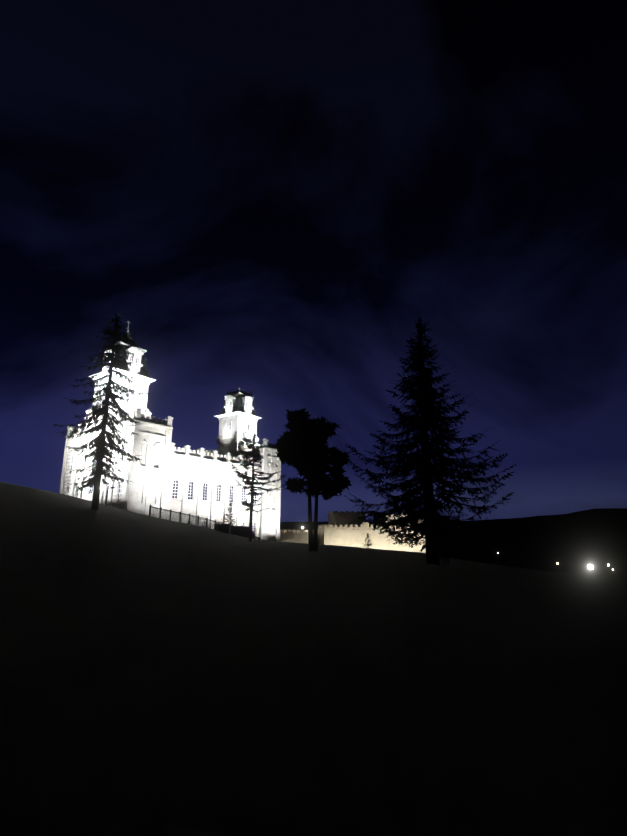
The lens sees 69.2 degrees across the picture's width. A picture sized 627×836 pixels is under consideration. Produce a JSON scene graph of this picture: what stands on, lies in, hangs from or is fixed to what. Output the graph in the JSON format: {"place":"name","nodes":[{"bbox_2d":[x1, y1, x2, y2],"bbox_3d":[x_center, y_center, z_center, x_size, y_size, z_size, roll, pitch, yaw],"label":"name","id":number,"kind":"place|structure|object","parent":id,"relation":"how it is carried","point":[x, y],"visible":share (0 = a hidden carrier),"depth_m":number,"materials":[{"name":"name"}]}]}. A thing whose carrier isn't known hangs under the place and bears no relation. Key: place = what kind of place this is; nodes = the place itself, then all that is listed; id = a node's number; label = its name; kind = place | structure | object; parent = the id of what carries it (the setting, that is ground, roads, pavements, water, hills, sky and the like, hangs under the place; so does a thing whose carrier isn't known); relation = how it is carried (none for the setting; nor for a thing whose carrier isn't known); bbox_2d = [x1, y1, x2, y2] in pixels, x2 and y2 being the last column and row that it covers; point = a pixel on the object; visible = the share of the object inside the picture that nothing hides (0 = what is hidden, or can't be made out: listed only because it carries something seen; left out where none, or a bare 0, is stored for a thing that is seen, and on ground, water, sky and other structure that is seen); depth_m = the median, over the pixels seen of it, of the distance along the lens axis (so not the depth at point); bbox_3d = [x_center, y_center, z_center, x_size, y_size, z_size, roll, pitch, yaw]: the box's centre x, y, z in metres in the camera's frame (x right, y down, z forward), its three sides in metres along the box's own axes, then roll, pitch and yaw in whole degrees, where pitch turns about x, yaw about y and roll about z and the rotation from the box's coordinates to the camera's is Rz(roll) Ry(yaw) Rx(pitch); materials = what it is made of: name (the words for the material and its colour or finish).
{"place":"outdoors","nodes":[
{"label":"outdoors","id":0,"kind":"place"},
{"bbox_2d":[0,482,626,835],"bbox_3d":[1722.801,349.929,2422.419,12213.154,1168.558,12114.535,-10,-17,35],"label":"ground","id":1,"kind":"structure","parent":0,"point":[161,677],"depth_m":5.04,"materials":[{"name":"black plant"}]},
{"bbox_2d":[53,313,151,509],"bbox_3d":[-26.004,-1.254,56.045,10.667,26.206,12.233,-10,-17,35],"label":"tall spruce tree","id":2,"kind":"object","parent":1,"relation":"on","point":[101,454],"visible":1,"depth_m":55.71,"materials":[{"name":"plant"}]},
{"bbox_2d":[100,486,114,504],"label":"floodlight pole","id":3,"kind":"object","parent":1,"relation":"on","point":[102,487],"visible":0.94,"depth_m":73.83,"materials":[{"name":"metal"}]},
{"bbox_2d":[59,321,280,541],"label":"temple","id":4,"kind":"structure","parent":1,"relation":"on","point":[200,482],"depth_m":109.95,"materials":[{"name":"stone"}]},
{"bbox_2d":[149,505,265,540],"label":"security fence","id":5,"kind":"object","parent":1,"relation":"on","point":[190,520],"visible":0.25,"depth_m":96.48,"materials":[{"name":"metal"}]},
{"bbox_2d":[221,502,239,532],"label":"young fir tree","id":6,"kind":"object","parent":1,"relation":"on","point":[229,510],"visible":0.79,"depth_m":99.82,"materials":[{"name":"plant"}]},
{"bbox_2d":[214,524,255,538],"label":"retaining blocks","id":7,"kind":"structure","parent":1,"relation":"on","point":[243,531],"depth_m":98.01,"materials":[{"name":"stone"}]},
{"bbox_2d":[232,433,286,541],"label":"pine tree","id":8,"kind":"object","parent":1,"relation":"on","point":[250,505],"visible":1,"depth_m":76.65,"materials":[{"name":"plant"}]},
{"bbox_2d":[275,408,351,550],"bbox_3d":[-0.021,7.842,55.462,10.429,17.753,11.383,-10,-17,35],"label":"broad pine tree","id":9,"kind":"object","parent":1,"relation":"on","point":[304,448],"visible":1,"depth_m":54.50,"materials":[{"name":"plant"}]},
{"bbox_2d":[280,511,425,552],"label":"annex building","id":10,"kind":"structure","parent":1,"relation":"on","point":[346,528],"depth_m":138.91,"materials":[{"name":"stone"}]},
{"bbox_2d":[363,532,371,547],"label":"young fir tree","id":11,"kind":"object","parent":1,"relation":"on","point":[365,540],"visible":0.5,"depth_m":126.54,"materials":[{"name":"plant"}]},
{"bbox_2d":[344,316,515,565],"bbox_3d":[9.929,1.595,42.780,15.364,24.981,14.871,7,-16,-27],"label":"spruce tree","id":12,"kind":"object","parent":1,"relation":"on","point":[424,419],"visible":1,"depth_m":41.46,"materials":[{"name":"plant"}]},
{"bbox_2d":[0,0,626,521],"label":"sky","id":13,"kind":"structure","parent":0,"point":[271,196],"materials":[{"name":"blue"}]},
{"bbox_2d":[280,508,626,534],"bbox_3d":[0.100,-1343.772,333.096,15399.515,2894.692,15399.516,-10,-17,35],"label":"distant hills","id":14,"kind":"structure","parent":0,"point":[606,521],"depth_m":4634.64,"materials":[{"name":"grey"}]}
]}

